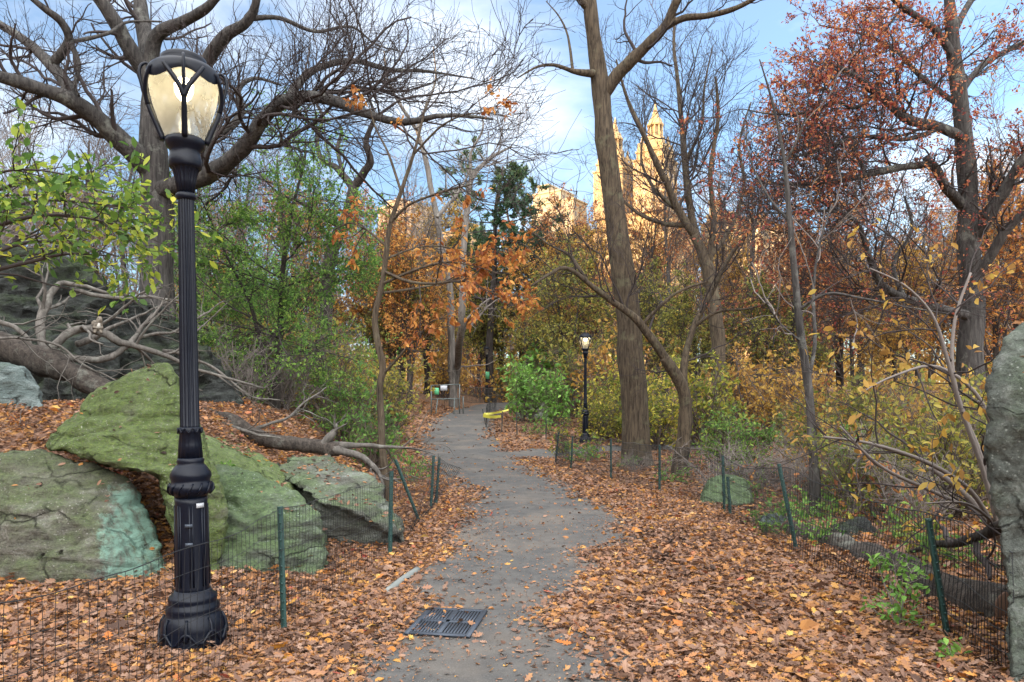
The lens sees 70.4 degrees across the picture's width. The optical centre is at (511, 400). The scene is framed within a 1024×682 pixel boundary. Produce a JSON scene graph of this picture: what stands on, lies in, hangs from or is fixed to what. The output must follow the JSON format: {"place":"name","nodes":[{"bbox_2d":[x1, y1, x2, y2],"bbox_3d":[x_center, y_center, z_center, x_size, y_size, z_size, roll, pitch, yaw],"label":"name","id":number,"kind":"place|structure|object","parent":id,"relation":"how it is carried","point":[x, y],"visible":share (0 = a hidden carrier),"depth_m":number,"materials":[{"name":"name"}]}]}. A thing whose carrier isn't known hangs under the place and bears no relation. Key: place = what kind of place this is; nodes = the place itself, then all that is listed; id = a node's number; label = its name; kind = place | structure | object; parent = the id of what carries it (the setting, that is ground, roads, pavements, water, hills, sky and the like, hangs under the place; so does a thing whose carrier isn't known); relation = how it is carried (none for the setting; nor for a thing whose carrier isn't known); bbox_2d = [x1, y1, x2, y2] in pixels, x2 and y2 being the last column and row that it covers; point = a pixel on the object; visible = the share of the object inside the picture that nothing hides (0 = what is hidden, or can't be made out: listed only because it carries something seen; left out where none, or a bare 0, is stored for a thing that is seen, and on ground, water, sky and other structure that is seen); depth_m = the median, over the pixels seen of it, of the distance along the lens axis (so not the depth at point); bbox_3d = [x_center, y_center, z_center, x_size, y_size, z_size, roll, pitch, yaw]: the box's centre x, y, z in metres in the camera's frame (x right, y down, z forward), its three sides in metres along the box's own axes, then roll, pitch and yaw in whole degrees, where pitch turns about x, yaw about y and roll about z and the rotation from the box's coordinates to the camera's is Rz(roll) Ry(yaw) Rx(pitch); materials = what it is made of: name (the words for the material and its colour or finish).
{"place":"outdoors","nodes":[
{"label":"outdoors","id":0,"kind":"place"},
{"bbox_2d":[314,402,644,681],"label":"path","id":1,"kind":"structure","parent":0,"point":[467,669],"depth_m":6.83,"materials":[{"name":"asphalt"}]},
{"bbox_2d":[404,607,486,637],"bbox_3d":[-0.456,1.574,5.170,0.454,0.018,0.607,0,0,9],"label":"drain grate","id":2,"kind":"object","parent":1,"relation":"on","point":[460,629],"visible":0.98,"depth_m":5.12,"materials":[{"name":"metal"}]},
{"bbox_2d":[0,382,1006,681],"bbox_3d":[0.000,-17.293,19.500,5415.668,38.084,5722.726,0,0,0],"label":"ground","id":3,"kind":"structure","parent":0,"point":[432,398],"depth_m":8.05,"materials":[{"name":"soil"}]},
{"bbox_2d":[0,362,43,409],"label":"boulder","id":4,"kind":"object","parent":3,"relation":"on","point":[17,383],"visible":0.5,"depth_m":8.44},
{"bbox_2d":[0,67,86,247],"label":"tree","id":5,"kind":"object","parent":3,"relation":"on","point":[2,133],"visible":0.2,"depth_m":35.83,"materials":[{"name":"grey plant"}]},
{"bbox_2d":[0,57,119,274],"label":"tree","id":6,"kind":"object","parent":3,"relation":"on","point":[4,238],"visible":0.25,"depth_m":31.31,"materials":[{"name":"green plant"}]},
{"bbox_2d":[20,80,141,291],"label":"tree","id":7,"kind":"object","parent":3,"relation":"on","point":[80,228],"visible":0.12,"depth_m":40.00,"materials":[{"name":"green plant"}]},
{"bbox_2d":[0,448,168,587],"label":"boulder","id":8,"kind":"object","parent":3,"relation":"on","point":[67,523],"visible":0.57,"depth_m":6.09,"materials":[{"name":"stone"}]},
{"bbox_2d":[41,72,175,299],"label":"tree","id":9,"kind":"object","parent":3,"relation":"on","point":[129,179],"visible":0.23,"depth_m":32.83,"materials":[{"name":"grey plant"}]},
{"bbox_2d":[0,97,222,314],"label":"shrub","id":10,"kind":"object","parent":3,"relation":"on","point":[55,186],"visible":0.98,"depth_m":5.72,"materials":[{"name":"plant"}]},
{"bbox_2d":[0,243,244,405],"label":"rock outcrop","id":11,"kind":"object","parent":3,"relation":"on","point":[19,304],"visible":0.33,"depth_m":12.81,"materials":[{"name":"stone"}]},
{"bbox_2d":[46,362,228,573],"bbox_3d":[-3.500,0.767,6.907,2.180,2.287,1.277,0,0,16],"label":"boulder","id":12,"kind":"object","parent":3,"relation":"on","point":[135,442],"visible":0.66,"depth_m":6.46,"materials":[{"name":"stone"}]},
{"bbox_2d":[0,248,280,455],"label":"fallen log","id":13,"kind":"object","parent":3,"relation":"on","point":[42,358],"visible":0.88,"depth_m":9.63,"materials":[{"name":"wood"}]},
{"bbox_2d":[87,96,268,343],"bbox_3d":[-15.104,-7.388,32.604,8.156,15.540,7.254,0,0,-25],"label":"tree","id":14,"kind":"object","parent":3,"relation":"on","point":[197,289],"visible":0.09,"depth_m":32.54,"materials":[{"name":"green plant"}]},
{"bbox_2d":[138,48,228,654],"bbox_3d":[-2.091,-0.288,4.690,0.491,3.891,0.491,-1,0,0],"label":"street lamp","id":15,"kind":"object","parent":3,"relation":"on","point":[184,75],"visible":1,"depth_m":4.63,"materials":[{"name":"metal"}]},
{"bbox_2d":[0,455,461,681],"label":"wire fence","id":16,"kind":"object","parent":3,"relation":"on","point":[282,568],"visible":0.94,"depth_m":5.00,"materials":[{"name":"metal"}]},
{"bbox_2d":[174,111,287,324],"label":"tree","id":17,"kind":"object","parent":3,"relation":"on","point":[239,233],"visible":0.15,"depth_m":37.96,"materials":[{"name":"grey plant"}]},
{"bbox_2d":[205,432,295,489],"bbox_3d":[-3.387,0.995,9.171,1.131,1.381,2.584,0,0,-23],"label":"boulder","id":18,"kind":"object","parent":3,"relation":"on","point":[218,455],"visible":0.2,"depth_m":8.55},
{"bbox_2d":[206,316,300,409],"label":"shrub","id":19,"kind":"object","parent":3,"relation":"on","point":[249,390],"visible":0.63,"depth_m":14.87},
{"bbox_2d":[104,89,405,410],"bbox_3d":[-5.226,-3.176,16.099,6.420,7.537,5.893,0,0,43],"label":"tree","id":20,"kind":"object","parent":3,"relation":"on","point":[282,316],"visible":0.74,"depth_m":15.84,"materials":[{"name":"green plant"}]},
{"bbox_2d":[174,198,336,404],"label":"tree","id":21,"kind":"object","parent":3,"relation":"on","point":[274,264],"visible":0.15,"depth_m":21.65,"materials":[{"name":"green plant"}]},
{"bbox_2d":[215,464,328,574],"bbox_3d":[-2.607,1.378,7.601,1.347,1.504,2.395,0,0,-16],"label":"boulder","id":22,"kind":"object","parent":3,"relation":"on","point":[248,502],"visible":0.47,"depth_m":6.71,"materials":[{"name":"stone"}]},
{"bbox_2d":[214,104,351,340],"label":"tree","id":23,"kind":"object","parent":3,"relation":"on","point":[266,168],"visible":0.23,"depth_m":32.64,"materials":[{"name":"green plant"}]},
{"bbox_2d":[237,295,354,413],"bbox_3d":[-5.282,-1.013,17.897,3.154,3.246,3.384,0,0,-23],"label":"shrub","id":24,"kind":"object","parent":3,"relation":"on","point":[286,397],"visible":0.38,"depth_m":17.83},
{"bbox_2d":[0,0,596,320],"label":"tree","id":25,"kind":"object","parent":3,"relation":"on","point":[294,98],"visible":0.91,"depth_m":13.15,"materials":[{"name":"grey plant"}]},
{"bbox_2d":[254,178,358,333],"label":"tree","id":26,"kind":"object","parent":3,"relation":"on","point":[336,306],"visible":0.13,"depth_m":40.00,"materials":[{"name":"green plant"}]},
{"bbox_2d":[262,77,382,411],"bbox_3d":[-5.585,-5.049,23.157,3.738,12.007,3.825,0,0,0],"label":"tree","id":27,"kind":"object","parent":3,"relation":"on","point":[369,158],"visible":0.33,"depth_m":22.84,"materials":[{"name":"brown plant"}]},
{"bbox_2d":[200,364,453,497],"bbox_3d":[-2.845,0.403,10.627,4.050,1.922,1.545,0,0,0],"label":"fallen log","id":28,"kind":"object","parent":3,"relation":"on","point":[326,444],"visible":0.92,"depth_m":10.24,"materials":[{"name":"wood"}]},
{"bbox_2d":[283,312,376,425],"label":"shrub","id":29,"kind":"object","parent":3,"relation":"on","point":[345,365],"visible":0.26,"depth_m":19.65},
{"bbox_2d":[291,366,376,442],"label":"shrub","id":30,"kind":"object","parent":3,"relation":"on","point":[337,406],"visible":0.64,"depth_m":15.22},
{"bbox_2d":[277,454,404,546],"bbox_3d":[-2.085,1.232,8.737,1.198,1.031,2.683,0,0,-34],"label":"boulder","id":31,"kind":"object","parent":3,"relation":"on","point":[306,490],"visible":0.59,"depth_m":8.15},
{"bbox_2d":[335,386,417,474],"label":"shrub","id":32,"kind":"object","parent":3,"relation":"on","point":[366,437],"visible":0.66,"depth_m":14.52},
{"bbox_2d":[339,205,427,379],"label":"tree","id":33,"kind":"object","parent":3,"relation":"on","point":[360,311],"visible":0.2,"depth_m":41.05,"materials":[{"name":"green plant"}]},
{"bbox_2d":[335,345,435,440],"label":"shrub","id":34,"kind":"object","parent":3,"relation":"on","point":[390,390],"visible":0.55,"depth_m":24.83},
{"bbox_2d":[338,234,445,384],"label":"tree","id":35,"kind":"object","parent":3,"relation":"on","point":[382,332],"visible":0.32,"depth_m":39.24,"materials":[{"name":"orange plant"}]},
{"bbox_2d":[332,125,471,393],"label":"tree","id":36,"kind":"object","parent":3,"relation":"on","point":[416,231],"visible":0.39,"depth_m":42.60,"materials":[{"name":"plant"}]},
{"bbox_2d":[353,209,452,405],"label":"tree","id":37,"kind":"object","parent":3,"relation":"on","point":[395,245],"visible":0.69,"depth_m":37.66,"materials":[{"name":"orange plant"}]},
{"bbox_2d":[393,194,477,394],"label":"tree","id":38,"kind":"object","parent":3,"relation":"on","point":[441,294],"visible":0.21,"depth_m":45.34,"materials":[{"name":"orange plant"}]},
{"bbox_2d":[331,70,543,500],"bbox_3d":[-1.185,-1.699,10.965,3.449,6.998,3.122,0,0,0],"label":"sapling","id":39,"kind":"object","parent":3,"relation":"on","point":[484,259],"visible":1,"depth_m":10.68,"materials":[{"name":"brown plant"}]},
{"bbox_2d":[414,334,471,397],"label":"shrub","id":40,"kind":"object","parent":3,"relation":"on","point":[442,377],"visible":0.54,"depth_m":45.97,"materials":[{"name":"plant"}]},
{"bbox_2d":[367,47,552,407],"bbox_3d":[-2.165,-8.716,38.363,9.103,18.718,8.145,0,0,8],"label":"tree","id":41,"kind":"object","parent":3,"relation":"on","point":[454,361],"visible":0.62,"depth_m":37.26,"materials":[{"name":"brown plant"}]},
{"bbox_2d":[454,232,521,385],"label":"tree","id":42,"kind":"object","parent":3,"relation":"on","point":[481,325],"visible":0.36,"depth_m":55.04,"materials":[{"name":"orange plant"}]},
{"bbox_2d":[419,135,583,400],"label":"pine tree","id":43,"kind":"object","parent":3,"relation":"on","point":[497,220],"visible":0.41,"depth_m":50.67,"materials":[{"name":"green plant"}]},
{"bbox_2d":[0,394,1023,681],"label":"fallen leaves","id":44,"kind":"object","parent":3,"relation":"on","point":[652,596],"depth_m":5.55,"materials":[{"name":"plant"}]},
{"bbox_2d":[3,314,1023,555],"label":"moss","id":45,"kind":"object","parent":3,"relation":"on","point":[348,502],"visible":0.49,"depth_m":7.01,"materials":[{"name":"green plant"}]},
{"bbox_2d":[454,175,580,365],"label":"pine tree","id":46,"kind":"object","parent":3,"relation":"on","point":[477,238],"visible":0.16,"depth_m":58.77,"materials":[{"name":"green plant"}]},
{"bbox_2d":[497,353,547,422],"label":"shrub","id":47,"kind":"object","parent":3,"relation":"on","point":[521,394],"visible":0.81,"depth_m":32.65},
{"bbox_2d":[493,241,570,365],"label":"tree","id":48,"kind":"object","parent":3,"relation":"on","point":[525,271],"visible":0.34,"depth_m":44.13,"materials":[{"name":"orange plant"}]},
{"bbox_2d":[504,334,571,401],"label":"shrub","id":49,"kind":"object","parent":3,"relation":"on","point":[542,363],"visible":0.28,"depth_m":37.70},
{"bbox_2d":[524,362,581,426],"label":"shrub","id":50,"kind":"object","parent":3,"relation":"on","point":[553,405],"visible":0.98,"depth_m":30.67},
{"bbox_2d":[493,229,616,406],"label":"tree","id":51,"kind":"object","parent":3,"relation":"on","point":[549,328],"visible":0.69,"depth_m":37.09,"materials":[{"name":"green plant"}]},
{"bbox_2d":[531,184,587,363],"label":"apartment building","id":52,"kind":"structure","parent":3,"relation":"on","point":[544,193],"depth_m":325.23,"materials":[{"name":"stone"}]},
{"bbox_2d":[510,181,613,347],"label":"tree","id":53,"kind":"object","parent":3,"relation":"on","point":[548,223],"visible":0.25,"depth_m":48.05,"materials":[{"name":"brown plant"}]},
{"bbox_2d":[534,321,604,416],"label":"shrub","id":54,"kind":"object","parent":3,"relation":"on","point":[567,369],"visible":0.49,"depth_m":34.82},
{"bbox_2d":[532,210,614,366],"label":"tree","id":55,"kind":"object","parent":3,"relation":"on","point":[589,240],"visible":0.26,"depth_m":43.41,"materials":[{"name":"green plant"}]},
{"bbox_2d":[572,386,621,442],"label":"shrub","id":56,"kind":"object","parent":3,"relation":"on","point":[594,424],"visible":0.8,"depth_m":24.33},
{"bbox_2d":[175,231,1019,401],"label":"woods","id":57,"kind":"object","parent":3,"relation":"on","point":[832,383],"visible":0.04,"depth_m":65.49,"materials":[{"name":"orange plant"}]},
{"bbox_2d":[574,353,659,437],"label":"shrub","id":58,"kind":"object","parent":3,"relation":"on","point":[607,383],"visible":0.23,"depth_m":26.78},
{"bbox_2d":[485,0,762,470],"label":"tree","id":59,"kind":"object","parent":3,"relation":"on","point":[635,422],"visible":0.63,"depth_m":17.16,"materials":[{"name":"brown plant"}]},
{"bbox_2d":[567,314,683,414],"bbox_3d":[5.000,-1.205,31.754,5.160,5.209,4.666,0,0,-33],"label":"shrub","id":60,"kind":"object","parent":3,"relation":"on","point":[604,351],"visible":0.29,"depth_m":31.42,"materials":[{"name":"plant"}]},
{"bbox_2d":[579,255,689,381],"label":"tree","id":61,"kind":"object","parent":3,"relation":"on","point":[642,305],"visible":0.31,"depth_m":35.28,"materials":[{"name":"yellow plant"}]},
{"bbox_2d":[582,104,693,384],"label":"apartment building","id":62,"kind":"structure","parent":3,"relation":"on","point":[655,126],"depth_m":298.14,"materials":[{"name":"stone"}]},
{"bbox_2d":[561,158,729,356],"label":"tree","id":63,"kind":"object","parent":3,"relation":"on","point":[641,228],"visible":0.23,"depth_m":38.94,"materials":[{"name":"brown plant"}]},
{"bbox_2d":[484,144,818,475],"bbox_3d":[3.024,-1.851,15.358,7.779,7.126,4.372,0,0,-18],"label":"tree","id":64,"kind":"object","parent":3,"relation":"on","point":[678,376],"visible":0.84,"depth_m":15.02,"materials":[{"name":"brown plant"}]},
{"bbox_2d":[616,373,696,449],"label":"shrub","id":65,"kind":"object","parent":3,"relation":"on","point":[660,415],"visible":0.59,"depth_m":21.82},
{"bbox_2d":[618,149,742,398],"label":"tree","id":66,"kind":"object","parent":3,"relation":"on","point":[666,230],"visible":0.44,"depth_m":37.74,"materials":[{"name":"brown plant"}]},
{"bbox_2d":[651,259,736,418],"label":"tree","id":67,"kind":"object","parent":3,"relation":"on","point":[703,346],"visible":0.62,"depth_m":31.76,"materials":[{"name":"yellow plant"}]},
{"bbox_2d":[573,0,815,439],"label":"tree","id":68,"kind":"object","parent":3,"relation":"on","point":[717,335],"visible":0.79,"depth_m":25.82,"materials":[{"name":"brown plant"}]},
{"bbox_2d":[653,349,748,445],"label":"shrub","id":69,"kind":"object","parent":3,"relation":"on","point":[702,404],"visible":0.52,"depth_m":23.45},
{"bbox_2d":[679,229,768,403],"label":"tree","id":70,"kind":"object","parent":3,"relation":"on","point":[731,273],"visible":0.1,"depth_m":39.73,"materials":[{"name":"brown plant"}]},
{"bbox_2d":[700,474,753,505],"bbox_3d":[3.448,1.483,11.707,0.880,0.601,1.301,0,0,18],"label":"boulder","id":71,"kind":"object","parent":3,"relation":"on","point":[734,498],"visible":0.36,"depth_m":11.32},
{"bbox_2d":[689,397,768,468],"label":"shrub","id":72,"kind":"object","parent":3,"relation":"on","point":[718,429],"visible":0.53,"depth_m":16.67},
{"bbox_2d":[664,431,802,492],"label":"shrub","id":73,"kind":"object","parent":3,"relation":"on","point":[726,463],"visible":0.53,"depth_m":13.45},
{"bbox_2d":[701,405,787,476],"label":"shrub","id":74,"kind":"object","parent":3,"relation":"on","point":[757,431],"visible":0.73,"depth_m":14.79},
{"bbox_2d":[683,148,808,385],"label":"tree","id":75,"kind":"object","parent":3,"relation":"on","point":[748,248],"visible":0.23,"depth_m":35.91,"materials":[{"name":"brown plant"}]},
{"bbox_2d":[700,341,801,440],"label":"shrub","id":76,"kind":"object","parent":3,"relation":"on","point":[741,391],"visible":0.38,"depth_m":25.89,"materials":[{"name":"plant"}]},
{"bbox_2d":[726,323,827,400],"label":"shrub","id":77,"kind":"object","parent":3,"relation":"on","point":[769,351],"visible":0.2,"depth_m":29.25,"materials":[{"name":"plant"}]},
{"bbox_2d":[710,264,849,392],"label":"tree","id":78,"kind":"object","parent":3,"relation":"on","point":[761,355],"visible":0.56,"depth_m":30.05,"materials":[{"name":"yellow plant"}]},
{"bbox_2d":[555,432,1013,666],"bbox_3d":[2.458,1.267,11.326,0.984,1.223,14.253,0,0,-7],"label":"wire fence","id":79,"kind":"object","parent":3,"relation":"on","point":[939,588],"visible":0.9,"depth_m":6.97,"materials":[{"name":"metal"}]},
{"bbox_2d":[741,347,840,442],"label":"shrub","id":80,"kind":"object","parent":3,"relation":"on","point":[768,409],"visible":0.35,"depth_m":23.57,"materials":[{"name":"plant"}]},
{"bbox_2d":[759,424,837,501],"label":"shrub","id":81,"kind":"object","parent":3,"relation":"on","point":[800,471],"visible":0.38,"depth_m":12.12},
{"bbox_2d":[707,141,901,383],"bbox_3d":[11.452,-4.360,29.837,6.208,11.329,6.982,0,0,7],"label":"tree","id":82,"kind":"object","parent":3,"relation":"on","point":[806,287],"visible":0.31,"depth_m":29.80,"materials":[{"name":"brown plant"}]},
{"bbox_2d":[766,399,866,488],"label":"shrub","id":83,"kind":"object","parent":3,"relation":"on","point":[805,448],"visible":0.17,"depth_m":13.49,"materials":[{"name":"plant"}]},
{"bbox_2d":[746,161,899,396],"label":"tree","id":84,"kind":"object","parent":3,"relation":"on","point":[840,357],"visible":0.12,"depth_m":33.30,"materials":[{"name":"brown plant"}]},
{"bbox_2d":[755,210,893,398],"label":"tree","id":85,"kind":"object","parent":3,"relation":"on","point":[840,318],"visible":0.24,"depth_m":32.38,"materials":[{"name":"brown plant"}]},
{"bbox_2d":[777,368,903,459],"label":"shrub","id":86,"kind":"object","parent":3,"relation":"on","point":[819,409],"visible":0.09,"depth_m":17.07,"materials":[{"name":"plant"}]},
{"bbox_2d":[744,51,946,514],"bbox_3d":[4.208,-1.414,9.891,2.151,6.589,2.191,0,0,0],"label":"sapling","id":87,"kind":"object","parent":3,"relation":"on","point":[800,338],"visible":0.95,"depth_m":9.97,"materials":[{"name":"grey plant"}]},
{"bbox_2d":[782,401,916,514],"bbox_3d":[4.532,0.869,9.906,1.804,1.742,1.333,0,0,9],"label":"shrub","id":88,"kind":"object","parent":3,"relation":"on","point":[845,478],"visible":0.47,"depth_m":9.79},
{"bbox_2d":[677,0,1023,460],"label":"tree","id":89,"kind":"object","parent":3,"relation":"on","point":[971,223],"visible":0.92,"depth_m":13.95,"materials":[{"name":"red plant"}]},
{"bbox_2d":[806,351,930,451],"bbox_3d":[7.552,0.390,14.833,2.976,2.873,2.199,0,0,5],"label":"shrub","id":90,"kind":"object","parent":3,"relation":"on","point":[859,376],"visible":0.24,"depth_m":14.66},
{"bbox_2d":[824,450,925,524],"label":"shrub","id":91,"kind":"object","parent":3,"relation":"on","point":[869,462],"visible":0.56,"depth_m":9.13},
{"bbox_2d":[739,197,1023,580],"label":"shrub","id":92,"kind":"object","parent":3,"relation":"on","point":[976,506],"visible":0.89,"depth_m":6.06,"materials":[{"name":"dark twig"},{"name":"grey twig"},{"name":"yellow leaves"}]},
{"bbox_2d":[835,233,950,396],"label":"tree","id":93,"kind":"object","parent":3,"relation":"on","point":[885,341],"visible":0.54,"depth_m":28.75,"materials":[{"name":"orange plant"}]},
{"bbox_2d":[779,520,1008,624],"bbox_3d":[3.541,1.578,6.946,0.499,0.503,3.657,0,0,-3],"label":"fallen log","id":94,"kind":"object","parent":3,"relation":"on","point":[991,587],"visible":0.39,"depth_m":5.80,"materials":[{"name":"wood"}]},
{"bbox_2d":[828,415,968,526],"bbox_3d":[5.009,0.975,9.219,1.665,1.597,1.552,0,0,-42],"label":"shrub","id":95,"kind":"object","parent":3,"relation":"on","point":[908,496],"visible":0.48,"depth_m":9.04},
{"bbox_2d":[859,545,939,631],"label":"shrub","id":96,"kind":"object","parent":3,"relation":"on","point":[900,598],"visible":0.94,"depth_m":5.18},
{"bbox_2d":[856,403,961,510],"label":"shrub","id":97,"kind":"object","parent":3,"relation":"on","point":[885,425],"visible":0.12,"depth_m":10.51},
{"bbox_2d":[863,165,956,393],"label":"tree","id":98,"kind":"object","parent":3,"relation":"on","point":[925,282],"visible":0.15,"depth_m":39.99,"materials":[{"name":"brown plant"}]},
{"bbox_2d":[851,371,979,478],"bbox_3d":[7.329,0.642,12.898,2.325,2.347,2.102,0,0,-42],"label":"shrub","id":99,"kind":"object","parent":3,"relation":"on","point":[908,414],"visible":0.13,"depth_m":12.70,"materials":[{"name":"plant"}]},
{"bbox_2d":[848,359,992,520],"bbox_3d":[5.815,0.590,9.638,1.810,2.365,2.450,0,0,-5],"label":"shrub","id":100,"kind":"object","parent":3,"relation":"on","point":[954,432],"visible":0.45,"depth_m":9.32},
{"bbox_2d":[896,361,992,499],"bbox_3d":[7.911,0.469,11.847,2.884,2.784,2.131,0,0,2],"label":"shrub","id":101,"kind":"object","parent":3,"relation":"on","point":[975,378],"visible":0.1,"depth_m":11.72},
{"bbox_2d":[888,39,1023,370],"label":"tree","id":102,"kind":"object","parent":3,"relation":"on","point":[1019,224],"visible":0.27,"depth_m":29.37,"materials":[{"name":"brown plant"}]},
{"bbox_2d":[893,212,1019,385],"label":"tree","id":103,"kind":"object","parent":3,"relation":"on","point":[934,348],"visible":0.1,"depth_m":32.85,"materials":[{"name":"brown plant"}]},
{"bbox_2d":[911,151,1023,377],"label":"tree","id":104,"kind":"object","parent":3,"relation":"on","point":[995,328],"visible":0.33,"depth_m":27.53,"materials":[{"name":"orange plant"}]},
{"bbox_2d":[983,322,1023,681],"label":"boulder","id":105,"kind":"object","parent":3,"relation":"on","point":[1003,453],"visible":0.94,"depth_m":4.25,"materials":[{"name":"stone"}]},
{"bbox_2d":[0,0,1023,384],"label":"sky","id":106,"kind":"structure","parent":0,"point":[577,95],"materials":[{"name":"blue"}]},
{"bbox_2d":[467,440,755,458],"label":"side path","id":107,"kind":"structure","parent":0,"point":[482,454],"depth_m":21.40,"materials":[{"name":"asphalt"}]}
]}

